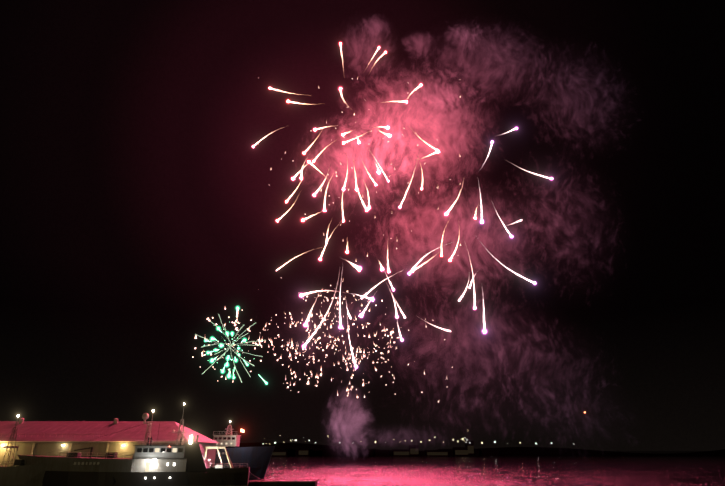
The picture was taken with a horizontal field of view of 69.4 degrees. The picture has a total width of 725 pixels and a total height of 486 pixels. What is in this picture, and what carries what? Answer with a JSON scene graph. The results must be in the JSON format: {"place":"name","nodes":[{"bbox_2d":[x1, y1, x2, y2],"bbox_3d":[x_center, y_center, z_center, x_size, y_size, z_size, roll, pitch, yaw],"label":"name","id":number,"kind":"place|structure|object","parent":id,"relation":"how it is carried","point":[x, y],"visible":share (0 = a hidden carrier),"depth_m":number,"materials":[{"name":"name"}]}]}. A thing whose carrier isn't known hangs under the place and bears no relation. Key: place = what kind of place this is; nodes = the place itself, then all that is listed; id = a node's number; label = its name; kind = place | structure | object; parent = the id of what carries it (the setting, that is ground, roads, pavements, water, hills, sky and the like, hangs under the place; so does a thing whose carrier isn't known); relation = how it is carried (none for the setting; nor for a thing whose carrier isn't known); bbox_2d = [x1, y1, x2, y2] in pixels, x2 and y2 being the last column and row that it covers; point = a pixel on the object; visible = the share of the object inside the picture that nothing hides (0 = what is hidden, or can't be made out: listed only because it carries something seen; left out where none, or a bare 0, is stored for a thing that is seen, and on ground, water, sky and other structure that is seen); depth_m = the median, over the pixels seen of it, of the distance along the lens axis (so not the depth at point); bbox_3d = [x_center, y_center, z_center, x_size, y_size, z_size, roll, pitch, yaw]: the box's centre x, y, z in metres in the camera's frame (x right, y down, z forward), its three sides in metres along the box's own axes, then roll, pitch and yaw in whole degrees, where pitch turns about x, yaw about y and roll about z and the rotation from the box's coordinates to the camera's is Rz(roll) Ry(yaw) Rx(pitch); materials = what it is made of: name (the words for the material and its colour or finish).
{"place":"outdoors","nodes":[
{"label":"outdoors","id":0,"kind":"place"},
{"bbox_2d":[0,0,724,450],"label":"sky","id":1,"kind":"structure","parent":0,"point":[139,206],"materials":[{"name":"black"}]},
{"bbox_2d":[192,42,552,401],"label":"fireworks","id":2,"kind":"object","parent":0,"point":[366,209],"visible":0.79,"depth_m":420.45,"materials":[{"name":"multicoloured"}]},
{"bbox_2d":[226,441,724,456],"bbox_3d":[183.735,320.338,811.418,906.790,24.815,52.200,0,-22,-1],"label":"shore","id":3,"kind":"structure","parent":0,"point":[281,449],"depth_m":810.02,"materials":[{"name":"black"}]},
{"bbox_2d":[249,451,724,485],"bbox_3d":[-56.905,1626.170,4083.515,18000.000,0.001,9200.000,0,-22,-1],"label":"water","id":4,"kind":"structure","parent":0,"point":[541,471],"depth_m":243.61,"materials":[{"name":"pink liquid"}]},
{"bbox_2d":[0,415,44,485],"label":"boat","id":5,"kind":"object","parent":4,"relation":"on","point":[19,473],"visible":1,"depth_m":110.03,"materials":[{"name":"grey paint"}]},
{"bbox_2d":[18,403,270,485],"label":"ship","id":6,"kind":"object","parent":4,"relation":"on","point":[148,464],"visible":0.98,"depth_m":112.93,"materials":[{"name":"blue paint"},{"name":"white paint"}]},
{"bbox_2d":[213,420,274,478],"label":"ship","id":7,"kind":"object","parent":4,"relation":"on","point":[257,459],"visible":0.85,"depth_m":174.49,"materials":[{"name":"grey paint"}]},
{"bbox_2d":[248,480,316,485],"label":"pier","id":8,"kind":"structure","parent":4,"relation":"in","point":[283,483],"depth_m":121.89,"materials":[{"name":"concrete"}]},
{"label":"quay","id":9,"kind":"structure","parent":0,"visible":0},
{"bbox_2d":[0,418,217,467],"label":"warehouse","id":10,"kind":"structure","parent":9,"relation":"on","point":[39,438],"depth_m":139.24,"materials":[{"name":"metal"}]}
]}

